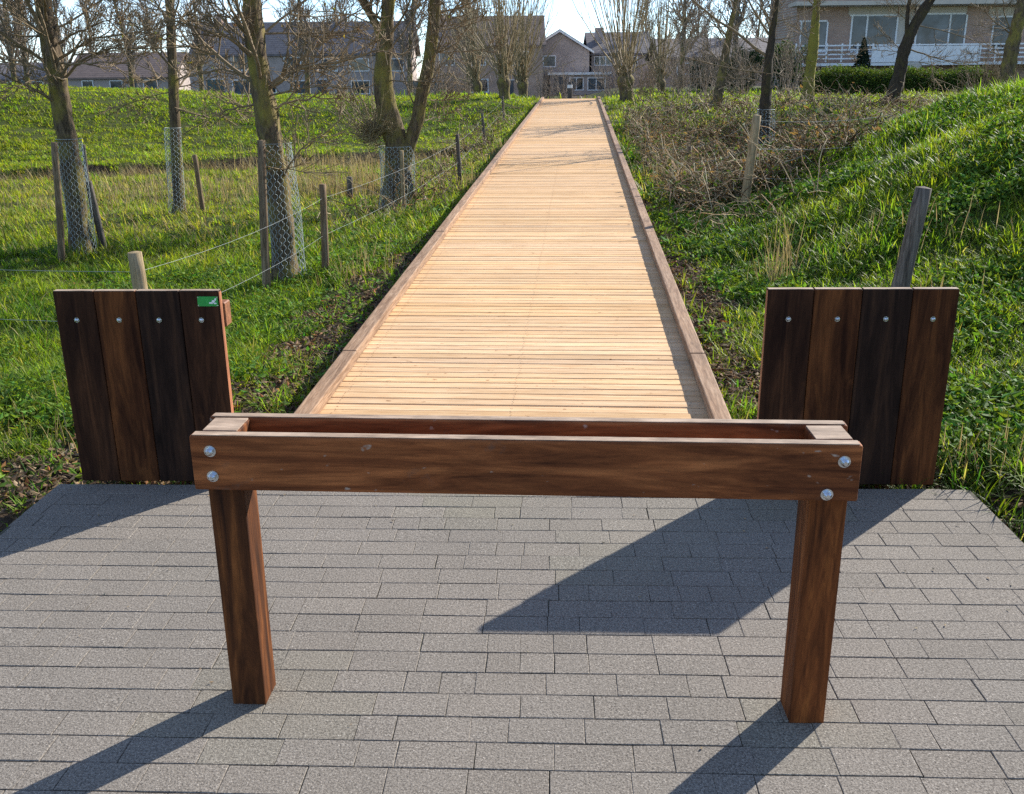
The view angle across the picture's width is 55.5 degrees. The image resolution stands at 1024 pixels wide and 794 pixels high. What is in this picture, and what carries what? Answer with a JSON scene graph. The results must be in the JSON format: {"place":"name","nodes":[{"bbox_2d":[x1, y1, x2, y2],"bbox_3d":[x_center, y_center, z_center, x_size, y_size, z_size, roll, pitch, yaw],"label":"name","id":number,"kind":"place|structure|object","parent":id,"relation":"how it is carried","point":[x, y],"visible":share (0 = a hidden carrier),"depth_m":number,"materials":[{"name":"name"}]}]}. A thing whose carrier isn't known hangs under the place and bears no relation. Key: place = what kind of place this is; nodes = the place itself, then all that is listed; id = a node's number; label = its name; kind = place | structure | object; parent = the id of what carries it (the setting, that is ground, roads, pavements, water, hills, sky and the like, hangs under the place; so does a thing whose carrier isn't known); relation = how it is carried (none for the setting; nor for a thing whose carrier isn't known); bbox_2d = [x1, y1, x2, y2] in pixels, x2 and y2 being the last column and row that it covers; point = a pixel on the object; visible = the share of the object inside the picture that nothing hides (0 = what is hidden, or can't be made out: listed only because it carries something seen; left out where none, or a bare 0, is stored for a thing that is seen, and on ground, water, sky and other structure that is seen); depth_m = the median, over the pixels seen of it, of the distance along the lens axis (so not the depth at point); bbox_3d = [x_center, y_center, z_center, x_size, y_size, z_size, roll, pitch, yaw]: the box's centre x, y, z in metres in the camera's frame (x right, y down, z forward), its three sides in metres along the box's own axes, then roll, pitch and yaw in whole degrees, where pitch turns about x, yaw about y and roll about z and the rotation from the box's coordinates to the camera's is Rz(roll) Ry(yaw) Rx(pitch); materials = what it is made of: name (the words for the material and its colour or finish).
{"place":"outdoors","nodes":[
{"label":"outdoors","id":0,"kind":"place"},
{"bbox_2d":[0,0,770,78],"label":"sky","id":1,"kind":"structure","parent":0,"point":[568,18],"materials":[{"name":"white"}]},
{"bbox_2d":[0,484,1023,793],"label":"paved path","id":2,"kind":"structure","parent":0,"point":[144,696],"depth_m":2.92,"materials":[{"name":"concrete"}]},
{"bbox_2d":[189,413,862,723],"bbox_3d":[0.024,0.464,2.539,1.625,0.811,0.195,1,18,4],"label":"wooden barrier","id":3,"kind":"object","parent":2,"relation":"on","point":[812,467],"visible":1,"depth_m":2.40,"materials":[{"name":"brown wood"}]},
{"bbox_2d":[0,76,1023,542],"bbox_3d":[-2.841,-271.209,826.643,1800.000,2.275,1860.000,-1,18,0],"label":"ground","id":4,"kind":"structure","parent":0,"point":[90,125],"depth_m":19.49,"materials":[{"name":"green plant"}]},
{"bbox_2d":[0,0,32,84],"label":"distant tree","id":5,"kind":"object","parent":4,"relation":"on","point":[18,28],"visible":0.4,"depth_m":56.05,"materials":[{"name":"brown plant"}]},
{"bbox_2d":[0,1,38,82],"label":"distant tree","id":6,"kind":"object","parent":4,"relation":"on","point":[23,54],"visible":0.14,"depth_m":60.17,"materials":[{"name":"brown plant"}]},
{"bbox_2d":[0,62,72,84],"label":"terraced house","id":7,"kind":"structure","parent":4,"relation":"on","point":[2,77],"depth_m":112.73,"materials":[{"name":"grey brick"}]},
{"bbox_2d":[51,142,65,261],"bbox_3d":[-4.922,-1.979,10.558,0.213,1.531,0.082,-1,18,0],"label":"wooden stake","id":8,"kind":"object","parent":4,"relation":"on","point":[58,203],"visible":0.84,"depth_m":10.50,"materials":[{"name":"brown wood"}]},
{"bbox_2d":[36,0,92,85],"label":"distant tree","id":9,"kind":"object","parent":4,"relation":"on","point":[55,5],"visible":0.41,"depth_m":70.08,"materials":[{"name":"brown plant"}]},
{"bbox_2d":[55,138,97,255],"bbox_3d":[-4.954,-2.268,11.046,0.328,1.288,0.308,-1,18,0],"label":"tree guard","id":10,"kind":"object","parent":4,"relation":"on","point":[92,222],"visible":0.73,"depth_m":10.98,"materials":[{"name":"metal"}]},
{"bbox_2d":[70,0,102,52],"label":"distant tree","id":11,"kind":"object","parent":4,"relation":"on","point":[91,50],"visible":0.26,"depth_m":116.48,"materials":[{"name":"brown plant"}]},
{"bbox_2d":[82,144,92,217],"bbox_3d":[-6.045,-2.945,13.918,0.066,1.300,0.056,-1,18,0],"label":"wooden stake","id":12,"kind":"object","parent":4,"relation":"on","point":[85,156],"visible":0.45,"depth_m":13.79,"materials":[{"name":"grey wood"}]},
{"bbox_2d":[85,181,106,251],"bbox_3d":[-4.783,-1.966,11.276,0.169,1.066,0.086,-1,18,0],"label":"wooden stake","id":13,"kind":"object","parent":4,"relation":"on","point":[98,225],"visible":0.77,"depth_m":11.21,"materials":[{"name":"grey wood"}]},
{"bbox_2d":[0,0,192,255],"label":"bare tree","id":14,"kind":"object","parent":4,"relation":"on","point":[52,56],"visible":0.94,"depth_m":10.51,"materials":[{"name":"brown plant"}]},
{"bbox_2d":[92,0,150,87],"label":"distant tree","id":15,"kind":"object","parent":4,"relation":"on","point":[130,54],"visible":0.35,"depth_m":67.27,"materials":[{"name":"brown plant"}]},
{"bbox_2d":[67,52,190,89],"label":"terraced house","id":16,"kind":"structure","parent":4,"relation":"on","point":[84,75],"depth_m":102.88,"materials":[{"name":"grey brick"}]},
{"bbox_2d":[81,80,93,87],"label":"window","id":17,"kind":"structure","parent":16,"relation":"in","point":[86,83],"depth_m":102.64,"materials":[{"name":"glass"}]},
{"bbox_2d":[109,80,122,87],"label":"window","id":18,"kind":"structure","parent":16,"relation":"in","point":[113,83],"depth_m":102.65,"materials":[{"name":"glass"}]},
{"bbox_2d":[53,289,233,483],"bbox_3d":[-1.502,-0.029,4.136,0.685,0.898,0.205,0,18,2],"label":"board panel","id":19,"kind":"object","parent":4,"relation":"on","point":[147,371],"visible":0.95,"depth_m":4.02,"materials":[{"name":"brown wood"}]},
{"bbox_2d":[129,0,166,50],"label":"distant tree","id":20,"kind":"object","parent":4,"relation":"on","point":[145,3],"visible":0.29,"depth_m":119.09,"materials":[{"name":"brown plant"}]},
{"bbox_2d":[94,0,253,214],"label":"bare tree","id":21,"kind":"object","parent":4,"relation":"on","point":[174,84],"visible":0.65,"depth_m":13.87,"materials":[{"name":"brown plant"}]},
{"bbox_2d":[164,127,185,214],"bbox_3d":[-4.941,-3.301,14.242,0.329,1.239,0.257,-1,18,0],"label":"tree guard","id":22,"kind":"object","parent":21,"relation":"attached to","point":[165,136],"visible":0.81,"depth_m":14.20,"materials":[{"name":"metal"}]},
{"bbox_2d":[176,0,218,90],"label":"distant tree","id":23,"kind":"object","parent":4,"relation":"on","point":[197,41],"visible":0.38,"depth_m":69.27,"materials":[{"name":"brown plant"}]},
{"bbox_2d":[192,154,204,211],"bbox_3d":[-4.688,-3.079,14.634,0.119,1.110,0.078,-1,18,0],"label":"wooden stake","id":24,"kind":"object","parent":4,"relation":"on","point":[198,183],"visible":0.78,"depth_m":14.56,"materials":[{"name":"brown wood"}]},
{"bbox_2d":[2,96,504,320],"bbox_3d":[-1.195,-4.323,17.307,3.353,1.503,24.441,3,19,12],"label":"wire fence","id":25,"kind":"object","parent":4,"relation":"on","point":[137,270],"visible":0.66,"depth_m":9.09,"materials":[{"name":"brown wood"}]},
{"bbox_2d":[257,140,270,293],"bbox_3d":[-2.223,-1.477,8.746,0.146,1.622,0.083,-1,18,0],"label":"wooden stake","id":26,"kind":"object","parent":4,"relation":"on","point":[264,236],"visible":0.79,"depth_m":8.66,"materials":[{"name":"brown wood"}]},
{"bbox_2d":[134,0,409,284],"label":"bare tree","id":27,"kind":"object","parent":4,"relation":"on","point":[250,26],"visible":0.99,"depth_m":8.72,"materials":[{"name":"brown plant"}]},
{"bbox_2d":[266,142,305,282],"bbox_3d":[-2.148,-1.706,9.113,0.349,1.307,0.334,-1,18,0],"label":"tree guard","id":28,"kind":"object","parent":27,"relation":"attached to","point":[302,241],"visible":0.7,"depth_m":9.06,"materials":[{"name":"metal"}]},
{"bbox_2d":[267,0,338,93],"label":"distant tree","id":29,"kind":"object","parent":4,"relation":"on","point":[301,40],"visible":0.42,"depth_m":65.30,"materials":[{"name":"brown plant"}]},
{"bbox_2d":[188,16,420,95],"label":"terraced house","id":30,"kind":"structure","parent":4,"relation":"on","point":[274,45],"depth_m":94.98,"materials":[{"name":"grey brick"}]},
{"bbox_2d":[207,80,223,91],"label":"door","id":31,"kind":"structure","parent":30,"relation":"in","point":[219,81],"depth_m":95.10,"materials":[{"name":"grey paint"}]},
{"bbox_2d":[230,56,248,70],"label":"window","id":32,"kind":"structure","parent":30,"relation":"in","point":[245,57],"depth_m":94.52,"materials":[{"name":"glass"}]},
{"bbox_2d":[232,80,250,94],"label":"window","id":33,"kind":"structure","parent":30,"relation":"in","point":[237,90],"depth_m":95.21,"materials":[{"name":"glass"}]},
{"bbox_2d":[292,80,310,93],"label":"window","id":34,"kind":"structure","parent":30,"relation":"in","point":[301,85],"depth_m":95.19,"materials":[{"name":"glass"}]},
{"bbox_2d":[349,58,369,71],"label":"window","id":35,"kind":"structure","parent":30,"relation":"in","point":[360,60],"depth_m":94.59,"materials":[{"name":"glass"}]},
{"bbox_2d":[351,80,369,93],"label":"window","id":36,"kind":"structure","parent":30,"relation":"in","point":[360,82],"depth_m":95.19,"materials":[{"name":"glass"}]},
{"bbox_2d":[391,58,403,71],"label":"window","id":37,"kind":"structure","parent":30,"relation":"in","point":[395,63],"depth_m":94.61,"materials":[{"name":"glass"}]},
{"bbox_2d":[320,0,360,20],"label":"distant tree","id":38,"kind":"object","parent":4,"relation":"on","point":[352,17],"visible":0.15,"depth_m":120.68,"materials":[{"name":"brown plant"}]},
{"bbox_2d":[347,176,352,199],"bbox_3d":[-2.753,-3.424,16.529,0.117,0.638,0.108,-1,18,0],"label":"wooden stake","id":39,"kind":"object","parent":4,"relation":"on","point":[350,187],"visible":0.57,"depth_m":16.45,"materials":[{"name":"grey wood"}]},
{"bbox_2d":[273,0,512,213],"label":"bare tree","id":40,"kind":"object","parent":4,"relation":"on","point":[386,123],"visible":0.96,"depth_m":13.98,"materials":[{"name":"brown plant"}]},
{"bbox_2d":[378,145,414,207],"bbox_3d":[-1.722,-3.241,14.438,0.574,0.940,0.556,-1,18,0],"label":"tree guard","id":41,"kind":"object","parent":4,"relation":"on","point":[381,164],"visible":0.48,"depth_m":14.28,"materials":[{"name":"metal"}]},
{"bbox_2d":[400,150,404,208],"bbox_3d":[-1.517,-2.851,13.460,0.080,1.098,0.064,-1,18,0],"label":"wooden stake","id":42,"kind":"object","parent":4,"relation":"on","point":[402,172],"visible":0.72,"depth_m":13.38,"materials":[{"name":"brown wood"}]},
{"bbox_2d":[378,0,427,94],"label":"distant tree","id":43,"kind":"object","parent":4,"relation":"on","point":[411,38],"visible":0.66,"depth_m":61.72,"materials":[{"name":"brown plant"}]},
{"bbox_2d":[394,52,469,95],"bbox_3d":[-4.048,-15.405,47.699,3.291,2.797,4.169,6,19,19],"label":"bare shrub","id":44,"kind":"object","parent":4,"relation":"on","point":[413,92],"visible":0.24,"depth_m":47.39,"materials":[{"name":"plant"}]},
{"bbox_2d":[414,26,492,94],"bbox_3d":[-2.661,-15.462,45.356,3.879,3.814,3.266,-3,18,-8],"label":"bare shrub","id":45,"kind":"object","parent":4,"relation":"on","point":[448,83],"visible":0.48,"depth_m":45.51,"materials":[{"name":"plant"}]},
{"bbox_2d":[441,0,493,92],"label":"distant tree","id":46,"kind":"object","parent":4,"relation":"on","point":[460,43],"visible":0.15,"depth_m":67.05,"materials":[{"name":"brown plant"}]},
{"bbox_2d":[442,44,497,94],"bbox_3d":[-2.732,-18.665,57.082,4.745,3.944,4.337,-16,24,-39],"label":"bare shrub","id":47,"kind":"object","parent":4,"relation":"on","point":[470,88],"visible":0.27,"depth_m":56.90,"materials":[{"name":"plant"}]},
{"bbox_2d":[406,0,545,94],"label":"pollard willow","id":48,"kind":"object","parent":4,"relation":"on","point":[474,71],"visible":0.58,"depth_m":43.38,"materials":[{"name":"brown plant"}]},
{"bbox_2d":[413,9,545,95],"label":"terraced house","id":49,"kind":"structure","parent":4,"relation":"on","point":[532,81],"depth_m":91.23,"materials":[{"name":"grey brick"}]},
{"bbox_2d":[439,53,454,65],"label":"window","id":50,"kind":"structure","parent":49,"relation":"in","point":[443,54],"depth_m":90.65,"materials":[{"name":"glass"}]},
{"bbox_2d":[441,0,546,99],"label":"pollard willow","id":51,"kind":"object","parent":4,"relation":"on","point":[504,63],"visible":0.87,"depth_m":33.27,"materials":[{"name":"brown plant"}]},
{"bbox_2d":[0,83,1023,486],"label":"ground weeds","id":52,"kind":"object","parent":4,"relation":"on","point":[968,387],"visible":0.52,"depth_m":7.68,"materials":[{"name":"green plant"}]},
{"bbox_2d":[293,96,730,418],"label":"boardwalk","id":53,"kind":"structure","parent":4,"relation":"on","point":[536,279],"depth_m":6.77,"materials":[{"name":"brown wood"}]},
{"bbox_2d":[0,140,1023,748],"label":"leaf litter","id":54,"kind":"object","parent":4,"relation":"on","point":[34,494],"visible":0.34,"depth_m":6.07,"materials":[{"name":"brown plant"}]},
{"bbox_2d":[460,0,578,96],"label":"pollard willow","id":55,"kind":"object","parent":4,"relation":"on","point":[521,76],"visible":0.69,"depth_m":41.25,"materials":[{"name":"brown plant"}]},
{"bbox_2d":[516,54,578,98],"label":"bare shrub","id":56,"kind":"object","parent":4,"relation":"on","point":[546,94],"visible":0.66,"depth_m":49.51,"materials":[{"name":"plant"}]},
{"bbox_2d":[538,56,586,98],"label":"bare shrub","id":57,"kind":"object","parent":4,"relation":"on","point":[558,87],"visible":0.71,"depth_m":66.50,"materials":[{"name":"plant"}]},
{"bbox_2d":[567,82,571,98],"bbox_3d":[2.184,-11.504,36.753,0.195,0.780,0.200,-1,18,0],"label":"bollard","id":58,"kind":"object","parent":4,"relation":"on","point":[569,90],"visible":0.88,"depth_m":36.67,"materials":[{"name":"grey wood"}]},
{"bbox_2d":[543,28,611,94],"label":"gabled house","id":59,"kind":"structure","parent":4,"relation":"on","point":[571,48],"depth_m":96.02,"materials":[{"name":"brown brick"}]},
{"bbox_2d":[543,55,555,66],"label":"window","id":60,"kind":"structure","parent":59,"relation":"in","point":[551,59],"depth_m":96.41,"materials":[{"name":"glass"}]},
{"bbox_2d":[554,77,566,94],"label":"door","id":61,"kind":"structure","parent":59,"relation":"in","point":[557,78],"depth_m":94.70,"materials":[{"name":"paint"}]},
{"bbox_2d":[569,77,583,90],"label":"window","id":62,"kind":"structure","parent":59,"relation":"in","point":[575,79],"depth_m":94.70,"materials":[{"name":"glass"}]},
{"bbox_2d":[587,77,605,90],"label":"window","id":63,"kind":"structure","parent":59,"relation":"in","point":[592,88],"depth_m":94.75,"materials":[{"name":"white paint"}]},
{"bbox_2d":[583,49,638,95],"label":"bare shrub","id":64,"kind":"object","parent":4,"relation":"on","point":[605,77],"visible":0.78,"depth_m":57.04,"materials":[{"name":"plant"}]},
{"bbox_2d":[583,32,649,88],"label":"side house","id":65,"kind":"structure","parent":4,"relation":"on","point":[589,41],"depth_m":98.78,"materials":[{"name":"grey brick"}]},
{"bbox_2d":[594,56,611,65],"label":"window","id":66,"kind":"structure","parent":65,"relation":"in","point":[604,61],"depth_m":98.33,"materials":[{"name":"glass"}]},
{"bbox_2d":[302,77,975,242],"bbox_3d":[2.611,-5.381,20.170,14.220,2.339,21.686,7,20,22],"label":"bramble tangle","id":67,"kind":"object","parent":4,"relation":"on","point":[759,162],"visible":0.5,"depth_m":15.68,"materials":[{"name":"brown plant"}]},
{"bbox_2d":[630,0,663,38],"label":"distant tree","id":68,"kind":"object","parent":4,"relation":"on","point":[645,15],"visible":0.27,"depth_m":111.72,"materials":[{"name":"brown plant"}]},
{"bbox_2d":[616,54,683,102],"bbox_3d":[4.478,-10.159,31.243,2.161,1.804,2.696,-1,18,0],"label":"bare shrub","id":69,"kind":"object","parent":4,"relation":"on","point":[649,73],"visible":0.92,"depth_m":31.50,"materials":[{"name":"brown plant"}]},
{"bbox_2d":[572,0,729,100],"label":"pollard willow","id":70,"kind":"object","parent":4,"relation":"on","point":[621,69],"visible":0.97,"depth_m":34.24,"materials":[{"name":"brown plant"}]},
{"bbox_2d":[630,0,709,94],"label":"pollard willow","id":71,"kind":"object","parent":4,"relation":"on","point":[659,24],"visible":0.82,"depth_m":42.12,"materials":[{"name":"brown plant"}]},
{"bbox_2d":[632,28,724,95],"bbox_3d":[5.902,-12.384,36.038,3.743,2.553,2.718,-1,18,0],"label":"bare shrub","id":72,"kind":"object","parent":4,"relation":"on","point":[682,78],"visible":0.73,"depth_m":35.93,"materials":[{"name":"brown plant"}]},
{"bbox_2d":[662,0,711,87],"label":"distant tree","id":73,"kind":"object","parent":4,"relation":"on","point":[683,2],"visible":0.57,"depth_m":58.02,"materials":[{"name":"brown plant"}]},
{"bbox_2d":[686,0,717,37],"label":"distant tree","id":74,"kind":"object","parent":4,"relation":"on","point":[702,19],"visible":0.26,"depth_m":107.27,"materials":[{"name":"brown plant"}]},
{"bbox_2d":[645,33,767,86],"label":"terraced house","id":75,"kind":"structure","parent":4,"relation":"on","point":[761,44],"depth_m":88.69,"materials":[{"name":"red brick"}]},
{"bbox_2d":[687,55,728,90],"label":"bush","id":76,"kind":"object","parent":4,"relation":"on","point":[697,87],"visible":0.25,"depth_m":52.84,"materials":[{"name":"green plant"}]},
{"bbox_2d":[665,13,757,98],"bbox_3d":[6.878,-11.895,33.909,3.513,2.923,2.737,-1,18,0],"label":"bare shrub","id":77,"kind":"object","parent":4,"relation":"on","point":[705,70],"visible":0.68,"depth_m":33.96,"materials":[{"name":"brown plant"}]},
{"bbox_2d":[669,0,782,107],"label":"bare tree","id":78,"kind":"object","parent":4,"relation":"on","point":[720,81],"visible":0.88,"depth_m":25.33,"materials":[{"name":"brown plant"}]},
{"bbox_2d":[701,46,763,90],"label":"bush","id":79,"kind":"object","parent":4,"relation":"on","point":[757,59],"visible":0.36,"depth_m":49.96,"materials":[{"name":"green plant"}]},
{"bbox_2d":[707,0,767,83],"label":"distant tree","id":80,"kind":"object","parent":4,"relation":"on","point":[737,16],"visible":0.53,"depth_m":53.97,"materials":[{"name":"brown plant"}]},
{"bbox_2d":[654,0,822,155],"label":"bare tree","id":81,"kind":"object","parent":4,"relation":"on","point":[765,100],"visible":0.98,"depth_m":18.85,"materials":[{"name":"brown plant"}]},
{"bbox_2d":[682,14,801,95],"bbox_3d":[9.334,-13.227,37.586,5.200,3.175,2.972,13,23,35],"label":"bare shrub","id":82,"kind":"object","parent":4,"relation":"on","point":[738,66],"visible":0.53,"depth_m":37.93,"materials":[{"name":"brown plant"}]},
{"bbox_2d":[740,0,770,37],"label":"distant tree","id":83,"kind":"object","parent":4,"relation":"on","point":[758,33],"visible":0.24,"depth_m":93.64,"materials":[{"name":"brown plant"}]},
{"bbox_2d":[617,82,906,210],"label":"bramble leaves","id":84,"kind":"object","parent":4,"relation":"on","point":[762,151],"visible":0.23,"depth_m":12.06,"materials":[{"name":"brown plant"}]},
{"bbox_2d":[646,115,891,203],"bbox_3d":[2.610,-3.093,13.194,1.820,1.608,5.280,-6,19,-15],"label":"wire fence","id":85,"kind":"object","parent":4,"relation":"on","point":[752,149],"visible":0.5,"depth_m":10.53,"materials":[{"name":"brown wood"}]},
{"bbox_2d":[731,0,828,96],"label":"bare shrub","id":86,"kind":"object","parent":4,"relation":"on","point":[786,69],"visible":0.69,"depth_m":35.85,"materials":[{"name":"brown plant"}]},
{"bbox_2d":[762,40,807,90],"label":"bush","id":87,"kind":"object","parent":4,"relation":"on","point":[777,64],"visible":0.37,"depth_m":47.15,"materials":[{"name":"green plant"}]},
{"bbox_2d":[767,0,865,102],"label":"bare tree","id":88,"kind":"object","parent":4,"relation":"on","point":[811,55],"visible":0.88,"depth_m":28.21,"materials":[{"name":"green plant"}]},
{"bbox_2d":[757,287,959,488],"bbox_3d":[1.382,-0.025,4.030,0.740,0.898,0.205,0,18,2],"label":"board panel","id":89,"kind":"object","parent":4,"relation":"on","point":[869,366],"visible":0.91,"depth_m":3.90,"materials":[{"name":"brown wood"}]},
{"bbox_2d":[853,38,871,69],"bbox_3d":[17.715,-16.883,49.254,1.429,2.610,1.466,-1,18,0],"label":"garden conifer","id":90,"kind":"object","parent":4,"relation":"on","point":[863,60],"visible":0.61,"depth_m":48.98,"materials":[{"name":"green plant"}]},
{"bbox_2d":[769,0,1023,88],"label":"apartment block","id":91,"kind":"structure","parent":4,"relation":"on","point":[842,23],"depth_m":54.21,"materials":[{"name":"red brick"}]},
{"bbox_2d":[799,20,828,52],"bbox_3d":[16.878,-20.188,54.474,1.698,1.692,0.120,-1,18,0],"label":"window","id":92,"kind":"structure","parent":91,"relation":"in","point":[823,28],"depth_m":54.40,"materials":[{"name":"glass"}]},
{"bbox_2d":[849,14,898,52],"bbox_3d":[20.227,-20.336,54.437,2.826,1.997,0.120,-1,18,0],"label":"window","id":93,"kind":"structure","parent":91,"relation":"in","point":[861,25],"depth_m":54.34,"materials":[{"name":"grey glass"}]},
{"bbox_2d":[914,13,967,45],"bbox_3d":[23.973,-20.377,54.437,3.082,2.074,0.120,-1,18,0],"label":"window","id":94,"kind":"structure","parent":91,"relation":"in","point":[941,21],"depth_m":54.37,"materials":[{"name":"grey glass"}]},
{"bbox_2d":[989,16,1012,51],"bbox_3d":[27.423,-20.308,54.471,1.461,1.923,0.120,-1,18,0],"label":"window","id":95,"kind":"structure","parent":91,"relation":"in","point":[996,38],"depth_m":54.44,"materials":[{"name":"glass"}]},
{"bbox_2d":[814,62,998,94],"bbox_3d":[15.807,-12.917,39.522,7.860,1.383,1.820,-1,18,0],"label":"hedge","id":96,"kind":"object","parent":4,"relation":"on","point":[873,79],"visible":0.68,"depth_m":39.07,"materials":[{"name":"green plant"}]},
{"bbox_2d":[891,186,931,286],"bbox_3d":[2.326,-0.669,5.839,0.243,1.170,0.114,-1,18,0],"label":"wooden stake","id":97,"kind":"object","parent":4,"relation":"on","point":[903,274],"visible":0.56,"depth_m":5.71,"materials":[{"name":"grey wood"}]},
{"bbox_2d":[860,0,1005,103],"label":"bare tree","id":98,"kind":"object","parent":4,"relation":"on","point":[903,51],"visible":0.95,"depth_m":26.32,"materials":[{"name":"brown plant"}]},
{"bbox_2d":[934,38,1023,93],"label":"bare shrub","id":99,"kind":"object","parent":4,"relation":"on","point":[994,74],"visible":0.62,"depth_m":28.43,"materials":[{"name":"brown plant"}]},
{"bbox_2d":[954,62,1022,94],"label":"bare shrub","id":100,"kind":"object","parent":4,"relation":"on","point":[989,80],"visible":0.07,"depth_m":21.33,"materials":[{"name":"brown plant"}]},
{"bbox_2d":[961,0,1023,84],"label":"bare tree","id":101,"kind":"object","parent":4,"relation":"on","point":[1012,45],"visible":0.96,"depth_m":22.49,"materials":[{"name":"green plant"}]},
{"bbox_2d":[0,105,1023,489],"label":"dry grass","id":102,"kind":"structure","parent":0,"point":[366,183],"depth_m":16.59,"materials":[{"name":"plant"}]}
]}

